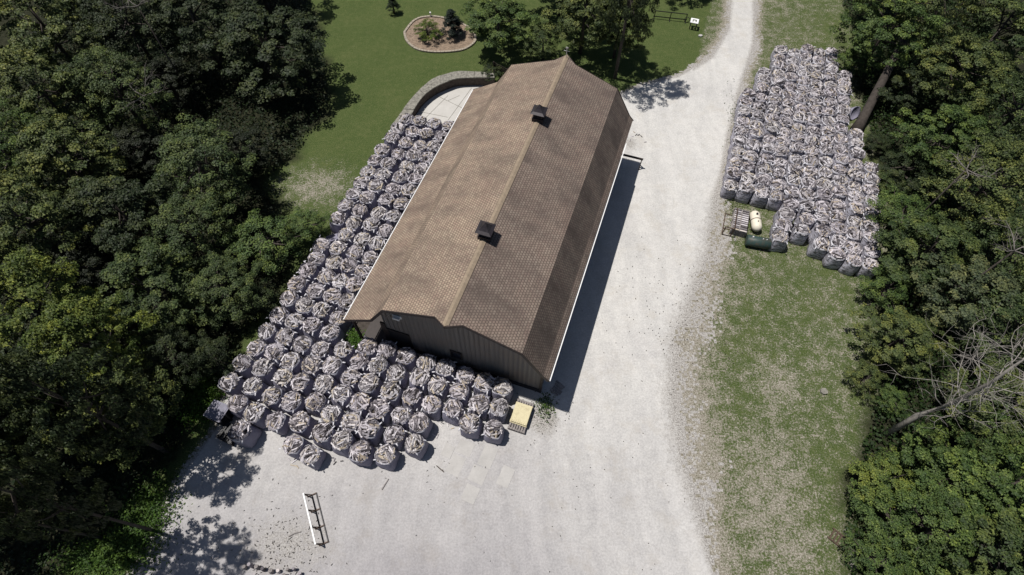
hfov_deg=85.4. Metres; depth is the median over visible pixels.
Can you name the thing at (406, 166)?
firewood bag
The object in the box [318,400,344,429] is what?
firewood bag
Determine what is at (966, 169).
bare tree
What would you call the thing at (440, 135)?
firewood bag
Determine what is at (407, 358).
firewood bag
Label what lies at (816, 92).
firewood bag
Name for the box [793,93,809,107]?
firewood bag
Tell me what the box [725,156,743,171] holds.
firewood bag
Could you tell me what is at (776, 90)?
firewood bag
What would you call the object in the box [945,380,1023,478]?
tree
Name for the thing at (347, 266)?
firewood bag
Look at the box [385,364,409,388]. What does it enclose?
firewood bag
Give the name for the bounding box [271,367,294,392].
firewood bag
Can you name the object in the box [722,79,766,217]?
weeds
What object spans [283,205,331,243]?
tree
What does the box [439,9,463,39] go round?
conifer
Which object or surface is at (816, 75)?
firewood bag
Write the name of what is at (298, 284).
firewood bag
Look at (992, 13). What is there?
tree
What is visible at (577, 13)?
tree
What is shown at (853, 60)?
tree
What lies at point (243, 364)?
firewood bag
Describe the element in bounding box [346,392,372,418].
firewood bag
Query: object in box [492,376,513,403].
firewood bag
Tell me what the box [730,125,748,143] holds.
firewood bag
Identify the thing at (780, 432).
ground
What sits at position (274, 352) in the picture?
firewood bag
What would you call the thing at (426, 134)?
firewood bag
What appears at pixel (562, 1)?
tree
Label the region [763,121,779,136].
firewood bag
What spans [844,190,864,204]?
firewood bag
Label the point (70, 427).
tree
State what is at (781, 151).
firewood bag
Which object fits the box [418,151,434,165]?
firewood bag
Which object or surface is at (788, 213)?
firewood bag
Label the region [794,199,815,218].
firewood bag
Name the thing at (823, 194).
firewood bag
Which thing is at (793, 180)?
firewood bag
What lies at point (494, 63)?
shrub
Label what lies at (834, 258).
firewood bag
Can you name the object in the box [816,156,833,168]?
firewood bag
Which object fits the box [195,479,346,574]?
bark crumbs
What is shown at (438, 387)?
firewood bag
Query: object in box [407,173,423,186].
firewood bag
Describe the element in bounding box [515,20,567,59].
tree
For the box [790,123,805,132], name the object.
firewood bag
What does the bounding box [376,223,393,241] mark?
firewood bag
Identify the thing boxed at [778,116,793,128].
firewood bag
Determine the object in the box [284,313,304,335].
firewood bag
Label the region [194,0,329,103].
tree
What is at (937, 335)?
undergrowth
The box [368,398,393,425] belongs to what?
firewood bag
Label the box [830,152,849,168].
firewood bag
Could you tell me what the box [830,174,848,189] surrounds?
firewood bag
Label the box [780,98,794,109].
firewood bag
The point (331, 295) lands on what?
firewood bag
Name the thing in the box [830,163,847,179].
firewood bag
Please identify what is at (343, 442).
firewood bag
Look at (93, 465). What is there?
undergrowth
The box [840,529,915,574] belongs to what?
tree
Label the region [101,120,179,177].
tree
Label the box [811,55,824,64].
firewood bag
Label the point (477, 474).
concrete pads
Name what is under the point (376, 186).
firewood bag
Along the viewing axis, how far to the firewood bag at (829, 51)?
49.25 m
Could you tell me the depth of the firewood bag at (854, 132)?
43.95 m
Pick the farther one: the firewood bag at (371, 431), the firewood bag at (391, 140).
the firewood bag at (391, 140)
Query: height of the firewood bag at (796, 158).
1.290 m
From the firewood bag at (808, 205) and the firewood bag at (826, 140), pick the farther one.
the firewood bag at (826, 140)
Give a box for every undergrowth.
[0,0,329,574]
[842,0,1023,574]
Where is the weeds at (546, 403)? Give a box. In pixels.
[533,389,557,425]
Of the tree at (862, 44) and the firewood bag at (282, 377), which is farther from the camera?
the tree at (862, 44)
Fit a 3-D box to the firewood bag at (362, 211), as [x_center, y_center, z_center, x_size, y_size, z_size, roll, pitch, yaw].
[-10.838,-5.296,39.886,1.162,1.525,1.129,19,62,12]
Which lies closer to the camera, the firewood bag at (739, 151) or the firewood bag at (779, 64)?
the firewood bag at (739, 151)
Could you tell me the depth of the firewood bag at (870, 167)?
42.05 m
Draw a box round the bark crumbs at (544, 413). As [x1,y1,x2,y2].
[521,390,572,444]
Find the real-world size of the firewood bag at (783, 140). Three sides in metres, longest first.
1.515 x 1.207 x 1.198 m
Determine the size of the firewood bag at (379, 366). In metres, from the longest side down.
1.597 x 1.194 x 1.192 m
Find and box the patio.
[416,86,481,122]
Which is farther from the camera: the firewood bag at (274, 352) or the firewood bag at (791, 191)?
the firewood bag at (791, 191)
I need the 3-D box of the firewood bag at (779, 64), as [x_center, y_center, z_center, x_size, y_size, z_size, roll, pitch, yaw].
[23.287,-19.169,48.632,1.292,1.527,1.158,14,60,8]
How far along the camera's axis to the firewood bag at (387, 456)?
30.57 m
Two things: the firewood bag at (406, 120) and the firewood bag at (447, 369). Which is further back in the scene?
the firewood bag at (406, 120)
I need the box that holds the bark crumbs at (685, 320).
[602,240,774,394]
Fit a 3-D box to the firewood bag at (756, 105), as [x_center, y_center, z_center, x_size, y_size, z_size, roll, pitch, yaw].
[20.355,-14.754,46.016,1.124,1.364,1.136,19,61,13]
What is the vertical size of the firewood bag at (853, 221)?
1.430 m
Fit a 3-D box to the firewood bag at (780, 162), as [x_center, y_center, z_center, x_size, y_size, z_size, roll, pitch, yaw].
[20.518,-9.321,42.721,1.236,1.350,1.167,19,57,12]
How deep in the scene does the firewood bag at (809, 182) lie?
40.99 m
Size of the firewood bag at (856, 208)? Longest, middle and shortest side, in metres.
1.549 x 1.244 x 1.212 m
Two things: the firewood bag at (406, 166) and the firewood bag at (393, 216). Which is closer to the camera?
the firewood bag at (393, 216)
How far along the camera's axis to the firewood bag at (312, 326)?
34.63 m
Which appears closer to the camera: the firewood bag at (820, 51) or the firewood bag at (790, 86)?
the firewood bag at (790, 86)
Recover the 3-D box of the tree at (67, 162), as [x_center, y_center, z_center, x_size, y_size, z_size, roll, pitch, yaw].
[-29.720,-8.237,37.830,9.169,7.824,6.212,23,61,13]
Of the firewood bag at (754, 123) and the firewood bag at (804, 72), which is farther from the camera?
the firewood bag at (804, 72)
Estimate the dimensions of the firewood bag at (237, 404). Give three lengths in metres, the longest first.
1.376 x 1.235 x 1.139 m
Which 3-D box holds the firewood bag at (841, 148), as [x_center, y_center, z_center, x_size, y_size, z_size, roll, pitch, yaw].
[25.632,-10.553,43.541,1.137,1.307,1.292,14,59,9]
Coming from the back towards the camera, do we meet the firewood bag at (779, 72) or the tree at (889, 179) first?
the firewood bag at (779, 72)
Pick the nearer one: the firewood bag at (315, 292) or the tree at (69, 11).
the firewood bag at (315, 292)
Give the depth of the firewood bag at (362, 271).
36.63 m
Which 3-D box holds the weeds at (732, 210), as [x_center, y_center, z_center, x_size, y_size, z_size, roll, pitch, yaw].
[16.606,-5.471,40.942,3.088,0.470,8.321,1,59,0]
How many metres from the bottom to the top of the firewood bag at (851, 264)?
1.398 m
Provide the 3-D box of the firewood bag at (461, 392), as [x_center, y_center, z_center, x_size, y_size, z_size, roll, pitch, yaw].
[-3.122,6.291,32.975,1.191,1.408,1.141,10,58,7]
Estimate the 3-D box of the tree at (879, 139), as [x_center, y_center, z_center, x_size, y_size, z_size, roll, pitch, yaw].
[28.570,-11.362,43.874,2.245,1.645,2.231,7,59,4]
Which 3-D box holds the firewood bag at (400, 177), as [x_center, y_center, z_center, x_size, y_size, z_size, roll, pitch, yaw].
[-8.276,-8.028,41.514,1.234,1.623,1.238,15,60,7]
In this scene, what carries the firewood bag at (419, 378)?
on the gravel yard at (614, 446)
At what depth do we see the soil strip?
35.98 m
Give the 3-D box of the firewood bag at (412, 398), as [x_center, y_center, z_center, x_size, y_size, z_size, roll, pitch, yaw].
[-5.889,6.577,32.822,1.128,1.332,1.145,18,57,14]
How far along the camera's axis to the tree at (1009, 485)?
27.50 m
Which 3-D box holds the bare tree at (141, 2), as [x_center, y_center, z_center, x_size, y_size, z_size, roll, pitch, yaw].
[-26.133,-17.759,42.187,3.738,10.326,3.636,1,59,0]
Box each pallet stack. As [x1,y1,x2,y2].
[203,399,233,425]
[215,422,234,446]
[508,398,533,434]
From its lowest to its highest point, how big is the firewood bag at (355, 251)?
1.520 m
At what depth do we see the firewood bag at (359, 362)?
33.50 m
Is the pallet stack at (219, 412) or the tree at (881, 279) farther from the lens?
the tree at (881, 279)
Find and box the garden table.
[689,18,698,29]
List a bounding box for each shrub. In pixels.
[413,18,442,41]
[480,62,500,80]
[493,61,506,74]
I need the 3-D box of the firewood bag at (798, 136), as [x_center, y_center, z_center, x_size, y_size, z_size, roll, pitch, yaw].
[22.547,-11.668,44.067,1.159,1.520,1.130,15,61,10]
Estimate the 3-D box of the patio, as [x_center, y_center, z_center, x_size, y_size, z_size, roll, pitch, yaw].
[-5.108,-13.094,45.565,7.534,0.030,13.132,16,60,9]
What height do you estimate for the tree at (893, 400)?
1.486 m
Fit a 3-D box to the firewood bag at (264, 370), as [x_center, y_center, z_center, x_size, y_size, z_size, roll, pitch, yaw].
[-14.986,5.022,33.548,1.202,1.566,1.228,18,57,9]
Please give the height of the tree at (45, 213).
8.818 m
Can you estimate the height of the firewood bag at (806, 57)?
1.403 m
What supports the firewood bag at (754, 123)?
on the ground at (780, 432)
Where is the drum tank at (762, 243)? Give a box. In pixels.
[744,235,771,250]
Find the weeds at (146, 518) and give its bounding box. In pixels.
[85,442,206,574]
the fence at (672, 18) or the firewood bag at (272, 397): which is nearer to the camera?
the firewood bag at (272, 397)
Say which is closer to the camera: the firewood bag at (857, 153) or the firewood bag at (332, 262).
the firewood bag at (332, 262)
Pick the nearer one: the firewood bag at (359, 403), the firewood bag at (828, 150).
the firewood bag at (359, 403)
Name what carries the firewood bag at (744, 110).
on the ground at (780, 432)
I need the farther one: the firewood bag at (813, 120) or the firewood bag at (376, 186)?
the firewood bag at (813, 120)
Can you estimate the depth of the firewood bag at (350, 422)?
31.43 m
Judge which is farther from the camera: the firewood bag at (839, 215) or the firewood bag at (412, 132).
the firewood bag at (412, 132)
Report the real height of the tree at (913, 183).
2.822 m
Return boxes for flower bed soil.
[406,17,473,52]
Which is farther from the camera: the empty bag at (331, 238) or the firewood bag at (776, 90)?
the firewood bag at (776, 90)
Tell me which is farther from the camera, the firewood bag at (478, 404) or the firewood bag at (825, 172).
the firewood bag at (825, 172)
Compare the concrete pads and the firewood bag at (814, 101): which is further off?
the firewood bag at (814, 101)
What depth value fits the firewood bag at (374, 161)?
41.95 m
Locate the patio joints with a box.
[418,89,470,120]
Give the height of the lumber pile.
0.054 m
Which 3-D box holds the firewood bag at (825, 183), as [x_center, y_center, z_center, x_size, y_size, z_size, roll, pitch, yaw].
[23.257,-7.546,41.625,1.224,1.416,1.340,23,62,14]
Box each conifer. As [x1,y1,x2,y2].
[385,0,400,13]
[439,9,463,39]
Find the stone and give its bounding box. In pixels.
[820,388,827,394]
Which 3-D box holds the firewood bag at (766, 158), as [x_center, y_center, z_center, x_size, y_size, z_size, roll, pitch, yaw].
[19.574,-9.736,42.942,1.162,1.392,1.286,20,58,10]
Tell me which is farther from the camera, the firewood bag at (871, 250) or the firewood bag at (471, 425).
the firewood bag at (871, 250)
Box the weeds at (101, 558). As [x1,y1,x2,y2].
[17,528,191,574]
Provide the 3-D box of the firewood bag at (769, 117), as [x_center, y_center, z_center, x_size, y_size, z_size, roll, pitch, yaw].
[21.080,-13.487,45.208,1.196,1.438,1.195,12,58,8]
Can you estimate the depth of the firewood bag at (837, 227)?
38.92 m
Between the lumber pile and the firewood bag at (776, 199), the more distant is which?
the firewood bag at (776, 199)
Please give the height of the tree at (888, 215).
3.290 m
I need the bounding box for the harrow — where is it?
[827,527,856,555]
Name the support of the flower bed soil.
on the ground at (780, 432)
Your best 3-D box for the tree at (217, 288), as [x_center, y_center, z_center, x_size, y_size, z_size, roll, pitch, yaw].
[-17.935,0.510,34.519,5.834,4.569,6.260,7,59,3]
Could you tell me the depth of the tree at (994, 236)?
34.74 m
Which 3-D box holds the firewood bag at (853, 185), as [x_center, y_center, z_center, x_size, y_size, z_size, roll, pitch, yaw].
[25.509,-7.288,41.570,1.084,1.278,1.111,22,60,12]
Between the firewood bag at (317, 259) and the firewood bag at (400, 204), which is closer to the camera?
the firewood bag at (317, 259)
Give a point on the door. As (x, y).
(402, 339)
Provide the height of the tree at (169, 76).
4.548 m
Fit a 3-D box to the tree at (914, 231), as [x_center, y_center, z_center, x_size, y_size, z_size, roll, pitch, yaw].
[26.736,-2.324,36.269,7.780,5.216,5.271,-19,61,-11]
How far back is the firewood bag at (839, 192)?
40.66 m
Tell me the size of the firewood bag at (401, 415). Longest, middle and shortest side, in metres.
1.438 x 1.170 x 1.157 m
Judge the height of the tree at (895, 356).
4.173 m
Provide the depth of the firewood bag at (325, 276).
36.56 m
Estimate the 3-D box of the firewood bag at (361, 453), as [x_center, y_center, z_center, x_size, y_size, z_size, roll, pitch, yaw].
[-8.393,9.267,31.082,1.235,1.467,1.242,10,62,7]
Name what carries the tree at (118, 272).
on the ground at (780, 432)
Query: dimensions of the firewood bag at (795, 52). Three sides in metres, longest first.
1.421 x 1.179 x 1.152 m
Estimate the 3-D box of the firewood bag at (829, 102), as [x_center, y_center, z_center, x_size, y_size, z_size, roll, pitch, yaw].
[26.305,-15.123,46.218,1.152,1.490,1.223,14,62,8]
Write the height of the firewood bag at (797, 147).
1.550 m
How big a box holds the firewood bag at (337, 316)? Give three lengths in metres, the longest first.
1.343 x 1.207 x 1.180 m
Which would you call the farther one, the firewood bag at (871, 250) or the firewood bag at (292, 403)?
the firewood bag at (871, 250)
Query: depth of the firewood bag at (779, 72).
47.45 m
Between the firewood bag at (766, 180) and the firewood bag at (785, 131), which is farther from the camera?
the firewood bag at (785, 131)
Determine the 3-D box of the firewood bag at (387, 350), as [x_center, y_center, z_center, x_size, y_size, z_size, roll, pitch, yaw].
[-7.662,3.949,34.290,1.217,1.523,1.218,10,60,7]
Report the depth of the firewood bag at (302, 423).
31.52 m
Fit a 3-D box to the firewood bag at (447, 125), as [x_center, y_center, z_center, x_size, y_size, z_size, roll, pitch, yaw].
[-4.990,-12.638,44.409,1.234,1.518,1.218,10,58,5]
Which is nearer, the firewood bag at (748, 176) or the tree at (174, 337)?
the tree at (174, 337)
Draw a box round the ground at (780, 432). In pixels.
[0,0,1023,574]
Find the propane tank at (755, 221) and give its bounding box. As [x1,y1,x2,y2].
[748,211,761,231]
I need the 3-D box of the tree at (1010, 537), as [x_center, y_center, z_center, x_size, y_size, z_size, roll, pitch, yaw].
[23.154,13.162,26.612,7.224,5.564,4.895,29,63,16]
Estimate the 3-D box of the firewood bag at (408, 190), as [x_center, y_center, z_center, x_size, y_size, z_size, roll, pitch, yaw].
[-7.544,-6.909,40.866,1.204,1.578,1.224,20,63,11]
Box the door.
[386,328,413,349]
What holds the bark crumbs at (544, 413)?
on the gravel yard at (614, 446)
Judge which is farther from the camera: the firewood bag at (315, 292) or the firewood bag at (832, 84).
the firewood bag at (832, 84)
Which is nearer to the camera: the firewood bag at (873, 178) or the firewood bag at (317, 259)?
the firewood bag at (317, 259)
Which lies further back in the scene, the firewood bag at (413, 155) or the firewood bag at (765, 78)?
the firewood bag at (765, 78)
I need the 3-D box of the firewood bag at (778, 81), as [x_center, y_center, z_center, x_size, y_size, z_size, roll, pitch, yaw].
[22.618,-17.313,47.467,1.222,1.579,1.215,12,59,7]
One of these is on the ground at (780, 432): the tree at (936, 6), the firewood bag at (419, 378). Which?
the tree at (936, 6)
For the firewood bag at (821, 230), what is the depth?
38.85 m
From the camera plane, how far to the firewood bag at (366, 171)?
41.33 m
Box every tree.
[0,0,113,91]
[0,43,113,145]
[0,97,68,196]
[0,113,127,207]
[0,165,104,276]
[0,247,102,352]
[0,338,119,440]
[0,341,168,464]
[0,369,65,469]
[0,381,62,507]
[0,441,154,541]
[0,484,102,542]
[9,348,88,432]
[20,284,159,395]
[28,230,115,298]
[34,0,130,31]
[53,172,187,259]
[55,45,174,138]
[57,352,184,471]
[63,0,189,79]
[80,236,204,341]
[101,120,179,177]
[103,0,198,108]
[122,0,242,66]
[122,63,174,139]
[126,178,242,276]
[131,54,206,109]
[133,319,227,388]
[151,113,256,230]
[164,366,226,444]
[167,250,273,332]
[185,335,234,380]
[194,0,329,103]
[196,123,270,174]
[220,208,311,276]
[240,281,278,317]
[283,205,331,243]
[460,0,543,48]
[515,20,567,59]
[540,0,622,53]
[556,0,582,15]
[584,0,654,57]
[594,0,659,79]
[828,0,949,76]
[832,46,874,75]
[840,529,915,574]
[842,357,888,400]
[846,445,915,514]
[847,302,958,380]
[847,478,945,565]
[856,263,916,315]
[861,131,891,152]
[866,185,941,242]
[866,305,1023,436]
[871,208,987,286]
[875,383,910,420]
[876,472,997,574]
[877,0,898,16]
[877,65,949,112]
[878,143,936,192]
[878,169,911,194]
[881,0,995,55]
[886,417,1023,532]
[890,103,990,169]
[906,31,1023,116]
[907,250,1023,356]
[917,128,1023,241]
[923,487,1023,574]
[924,139,1004,210]
[926,213,1023,316]
[939,203,1023,301]
[941,355,1023,457]
[943,426,1023,553]
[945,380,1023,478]
[951,0,1023,69]
[953,273,1023,379]
[963,68,1023,156]
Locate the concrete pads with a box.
[441,438,514,504]
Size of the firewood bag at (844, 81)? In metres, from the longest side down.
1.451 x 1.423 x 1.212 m
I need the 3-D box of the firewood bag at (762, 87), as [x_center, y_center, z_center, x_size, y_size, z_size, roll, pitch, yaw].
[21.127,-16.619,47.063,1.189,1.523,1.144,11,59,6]
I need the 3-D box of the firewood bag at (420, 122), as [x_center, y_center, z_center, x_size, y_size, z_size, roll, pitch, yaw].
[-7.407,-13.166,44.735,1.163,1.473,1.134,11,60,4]
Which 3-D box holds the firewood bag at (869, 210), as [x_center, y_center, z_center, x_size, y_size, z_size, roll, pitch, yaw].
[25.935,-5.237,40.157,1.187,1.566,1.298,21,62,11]
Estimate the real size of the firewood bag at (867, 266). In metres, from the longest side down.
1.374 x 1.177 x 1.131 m
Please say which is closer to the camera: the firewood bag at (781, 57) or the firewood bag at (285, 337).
the firewood bag at (285, 337)
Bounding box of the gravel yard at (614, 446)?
[126,0,762,574]
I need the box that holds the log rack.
[302,492,328,545]
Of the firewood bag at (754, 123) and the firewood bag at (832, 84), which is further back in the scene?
the firewood bag at (832, 84)
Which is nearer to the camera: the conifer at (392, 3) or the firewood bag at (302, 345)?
the firewood bag at (302, 345)
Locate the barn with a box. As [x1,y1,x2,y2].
[343,47,633,392]
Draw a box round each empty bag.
[325,233,337,243]
[849,106,860,119]
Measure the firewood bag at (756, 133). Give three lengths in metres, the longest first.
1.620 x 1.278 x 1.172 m
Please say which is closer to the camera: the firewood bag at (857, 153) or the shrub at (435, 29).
the firewood bag at (857, 153)
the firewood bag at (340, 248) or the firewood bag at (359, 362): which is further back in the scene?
the firewood bag at (340, 248)
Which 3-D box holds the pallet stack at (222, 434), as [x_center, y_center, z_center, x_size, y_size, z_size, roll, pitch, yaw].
[-16.321,8.476,32.103,1.100,0.438,1.000,21,61,12]
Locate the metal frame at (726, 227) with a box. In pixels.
[721,208,737,236]
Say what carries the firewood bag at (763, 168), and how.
on the ground at (780, 432)
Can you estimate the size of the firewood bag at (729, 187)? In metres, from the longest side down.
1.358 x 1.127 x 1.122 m
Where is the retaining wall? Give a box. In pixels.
[394,71,494,126]
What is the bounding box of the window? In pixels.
[450,350,462,359]
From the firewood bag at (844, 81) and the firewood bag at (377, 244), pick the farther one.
the firewood bag at (844, 81)
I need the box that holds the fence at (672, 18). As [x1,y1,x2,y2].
[653,10,689,23]
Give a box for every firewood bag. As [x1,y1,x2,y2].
[217,372,245,395]
[227,394,252,419]
[228,420,261,447]
[232,353,254,379]
[242,376,269,401]
[242,402,272,428]
[247,340,267,360]
[252,357,277,385]
[257,386,285,411]
[258,322,279,344]
[264,343,288,368]
[265,411,290,434]
[266,306,290,329]
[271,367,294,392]
[275,327,298,352]
[278,434,310,459]
[279,352,302,373]
[279,391,306,415]
[280,288,300,312]
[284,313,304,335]
[287,275,310,296]
[289,411,317,437]
[290,335,314,357]
[290,372,314,396]
[295,296,315,318]
[296,261,319,283]
[299,444,326,469]
[300,316,324,342]
[301,355,323,379]
[304,281,326,302]
[305,251,326,270]
[305,392,330,417]
[309,420,336,449]
[310,235,330,257]
[310,341,333,360]
[312,302,332,325]
[313,374,339,398]
[314,267,336,288]
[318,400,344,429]
[319,323,346,348]
[319,355,347,382]
[322,287,342,310]
[325,255,342,273]
[329,239,348,258]
[329,308,351,332]
[329,383,353,410]
[330,211,347,232]
[331,428,356,457]
[332,273,348,293]
[334,339,357,366]
[335,292,355,312]
[337,198,354,217]
[337,228,355,247]
[339,258,360,277]
[339,411,363,437]
[340,367,363,392]
[345,188,360,204]
[345,216,362,234]
[345,276,363,295]
[346,244,364,264]
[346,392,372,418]
[348,440,376,466]
[349,350,370,375]
[351,204,370,221]
[351,264,371,280]
[353,176,368,192]
[354,231,371,250]
[355,415,384,446]
[357,191,377,212]
[357,335,378,359]
[358,373,383,399]
[360,166,375,181]
[361,217,381,236]
[362,251,378,266]
[367,155,382,169]
[367,179,385,197]
[367,356,390,381]
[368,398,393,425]
[369,236,387,254]
[370,167,392,186]
[370,206,387,223]
[373,444,399,470]
[374,143,391,159]
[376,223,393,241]
[376,339,399,364]
[378,192,394,210]
[378,381,403,407]
[380,157,398,175]
[382,183,401,198]
[383,131,400,150]
[384,209,401,228]
[384,424,407,450]
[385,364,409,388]
[388,122,405,137]
[391,148,406,166]
[391,405,414,430]
[392,170,408,185]
[393,197,409,213]
[396,347,418,371]
[398,136,413,152]
[399,113,413,127]
[399,160,414,174]
[399,183,416,199]
[402,386,423,412]
[404,433,428,459]
[405,126,420,141]
[406,147,420,164]
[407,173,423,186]
[408,408,432,439]
[409,367,430,394]
[412,115,426,128]
[412,140,426,152]
[414,162,428,176]
[416,353,437,377]
[417,127,434,143]
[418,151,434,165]
[420,394,444,419]
[425,117,441,133]
[426,140,440,154]
[428,375,450,400]
[432,358,457,383]
[433,130,447,144]
[442,120,454,132]
[442,398,464,425]
[447,382,470,406]
[454,366,475,389]
[458,411,482,438]
[468,393,490,419]
[472,372,496,399]
[481,419,503,443]
[487,397,508,422]
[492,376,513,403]
[720,179,738,199]
[722,166,741,184]
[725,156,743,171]
[727,135,747,152]
[727,146,745,161]
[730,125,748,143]
[732,116,750,131]
[734,105,752,123]
[734,181,755,203]
[735,96,752,113]
[736,88,756,105]
[738,171,755,185]
[740,160,755,172]
[741,150,757,163]
[744,138,761,153]
[747,127,765,141]
[748,120,762,131]
[749,110,766,122]
[749,185,769,207]
[751,101,765,114]
[753,74,771,89]
[753,92,767,103]
[753,173,772,189]
[754,67,770,81]
[754,82,769,94]
[754,151,773,169]
[754,163,772,177]
[758,142,776,157]
[761,133,775,145]
[762,113,779,127]
[763,95,781,111]
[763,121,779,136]
[764,103,780,115]
[765,190,784,210]
[767,86,782,96]
[768,76,784,91]
[769,54,785,68]
[769,218,791,236]
[769,229,788,251]
[770,45,787,61]
[770,60,786,75]
[770,69,785,77]
[770,176,786,192]
[771,157,788,169]
[771,167,786,179]
[772,145,791,159]
[773,207,794,222]
[774,136,790,146]
[776,127,791,138]
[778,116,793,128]
[778,197,799,213]
[779,107,794,118]
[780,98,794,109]
[781,89,795,100]
[782,82,796,91]
[782,185,799,201]
[784,63,798,73]
[784,72,797,83]
[785,48,800,58]
[785,56,798,64]
[785,173,800,188]
[786,163,803,177]
[787,141,805,158]
[787,153,802,164]
[788,131,805,146]
[788,223,809,244]
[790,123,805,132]
[792,112,807,125]
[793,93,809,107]
[793,103,808,113]
[793,212,814,228]
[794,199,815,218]
[795,85,810,95]
[796,76,810,87]
[797,53,812,65]
[797,61,812,72]
[797,68,810,78]
[797,188,815,201]
[799,177,816,190]
[800,44,814,54]
[800,166,817,179]
[801,155,818,167]
[803,115,821,132]
[803,126,820,137]
[803,135,818,146]
[803,145,818,157]
[806,105,821,116]
[806,236,829,259]
[807,97,822,107]
[807,223,830,243]
[808,87,823,98]
[809,71,823,81]
[809,79,823,89]
[810,63,824,72]
[810,210,832,229]
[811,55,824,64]
[812,48,825,57]
[812,200,831,214]
[813,188,832,202]
[814,175,832,191]
[816,136,833,148]
[816,144,834,158]
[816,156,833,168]
[816,166,832,179]
[819,116,835,128]
[819,126,835,137]
[820,107,834,118]
[821,87,837,99]
[821,97,836,108]
[822,70,837,83]
[822,81,836,90]
[822,247,846,269]
[823,63,838,73]
[824,47,838,57]
[824,55,837,66]
[828,221,848,237]
[828,234,847,248]
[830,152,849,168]
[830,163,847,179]
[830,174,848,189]
[830,185,847,199]
[830,198,846,211]
[830,209,845,223]
[832,144,848,156]
[833,104,850,117]
[833,123,847,134]
[833,133,848,145]
[834,114,849,125]
[835,70,851,82]
[835,95,850,107]
[836,78,851,88]
[836,85,852,98]
[838,253,862,275]
[843,215,862,229]
[843,241,861,255]
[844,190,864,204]
[844,200,865,217]
[844,227,862,242]
[845,167,864,182]
[846,158,863,169]
[846,181,861,192]
[847,128,863,141]
[847,137,864,150]
[847,147,865,159]
[855,256,878,278]
[859,217,879,231]
[859,229,879,246]
[860,173,880,186]
[860,183,878,196]
[860,243,880,259]
[861,203,880,220]
[862,161,878,173]
[862,194,878,206]
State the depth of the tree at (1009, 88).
40.74 m
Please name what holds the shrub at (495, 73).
on the ground at (780, 432)
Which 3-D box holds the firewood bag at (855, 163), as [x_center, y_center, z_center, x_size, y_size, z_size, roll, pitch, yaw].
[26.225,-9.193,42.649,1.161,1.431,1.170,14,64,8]
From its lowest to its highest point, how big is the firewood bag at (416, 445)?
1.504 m
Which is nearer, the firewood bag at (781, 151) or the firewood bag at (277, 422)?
the firewood bag at (277, 422)
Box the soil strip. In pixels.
[346,322,369,348]
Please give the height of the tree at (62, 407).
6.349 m
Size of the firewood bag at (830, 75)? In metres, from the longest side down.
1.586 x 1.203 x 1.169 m
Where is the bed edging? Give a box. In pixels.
[403,15,476,52]
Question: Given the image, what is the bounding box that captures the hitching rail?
[622,153,643,169]
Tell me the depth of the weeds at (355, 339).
35.18 m
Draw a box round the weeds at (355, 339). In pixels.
[343,327,366,349]
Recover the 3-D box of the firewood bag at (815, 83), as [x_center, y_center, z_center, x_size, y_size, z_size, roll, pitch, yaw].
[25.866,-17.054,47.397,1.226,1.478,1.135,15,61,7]
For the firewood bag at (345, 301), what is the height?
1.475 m
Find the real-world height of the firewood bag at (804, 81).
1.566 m
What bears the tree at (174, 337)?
on the ground at (780, 432)
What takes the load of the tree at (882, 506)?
on the ground at (780, 432)
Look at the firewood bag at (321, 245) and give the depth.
37.93 m
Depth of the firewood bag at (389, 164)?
41.75 m
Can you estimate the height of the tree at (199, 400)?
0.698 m
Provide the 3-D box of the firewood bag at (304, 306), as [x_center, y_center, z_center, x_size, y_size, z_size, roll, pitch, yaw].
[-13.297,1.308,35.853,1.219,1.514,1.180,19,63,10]
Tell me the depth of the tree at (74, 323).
28.18 m
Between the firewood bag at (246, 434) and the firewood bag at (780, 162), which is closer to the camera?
the firewood bag at (246, 434)
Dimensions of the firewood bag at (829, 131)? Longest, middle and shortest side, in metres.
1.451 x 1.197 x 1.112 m
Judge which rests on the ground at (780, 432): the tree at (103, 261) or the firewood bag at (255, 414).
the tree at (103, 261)
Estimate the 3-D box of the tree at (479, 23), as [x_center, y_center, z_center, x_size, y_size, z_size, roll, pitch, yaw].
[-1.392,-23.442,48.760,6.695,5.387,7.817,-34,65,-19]
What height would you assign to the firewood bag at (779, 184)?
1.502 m
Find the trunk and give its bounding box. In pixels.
[850,20,914,131]
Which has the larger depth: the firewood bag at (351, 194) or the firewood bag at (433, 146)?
the firewood bag at (433, 146)
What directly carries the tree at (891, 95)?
on the ground at (780, 432)
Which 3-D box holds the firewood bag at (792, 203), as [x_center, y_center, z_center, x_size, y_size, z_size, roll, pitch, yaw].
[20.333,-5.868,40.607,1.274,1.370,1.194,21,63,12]
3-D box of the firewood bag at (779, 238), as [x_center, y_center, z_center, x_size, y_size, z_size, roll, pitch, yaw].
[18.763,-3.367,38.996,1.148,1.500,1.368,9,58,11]
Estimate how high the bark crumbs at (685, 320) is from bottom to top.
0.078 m
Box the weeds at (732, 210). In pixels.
[719,181,752,256]
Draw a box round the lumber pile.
[550,380,564,395]
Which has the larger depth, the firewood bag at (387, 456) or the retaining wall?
the retaining wall
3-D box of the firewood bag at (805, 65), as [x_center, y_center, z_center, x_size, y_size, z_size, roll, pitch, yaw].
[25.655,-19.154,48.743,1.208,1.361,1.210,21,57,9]
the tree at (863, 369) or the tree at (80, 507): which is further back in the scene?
the tree at (863, 369)
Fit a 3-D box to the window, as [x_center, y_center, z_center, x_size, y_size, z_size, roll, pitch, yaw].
[-3.340,4.034,33.188,0.750,0.900,0.070,16,60,9]
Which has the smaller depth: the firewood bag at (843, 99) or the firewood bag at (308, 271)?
the firewood bag at (308, 271)
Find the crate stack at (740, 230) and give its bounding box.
[729,208,749,237]
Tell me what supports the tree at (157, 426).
on the ground at (780, 432)

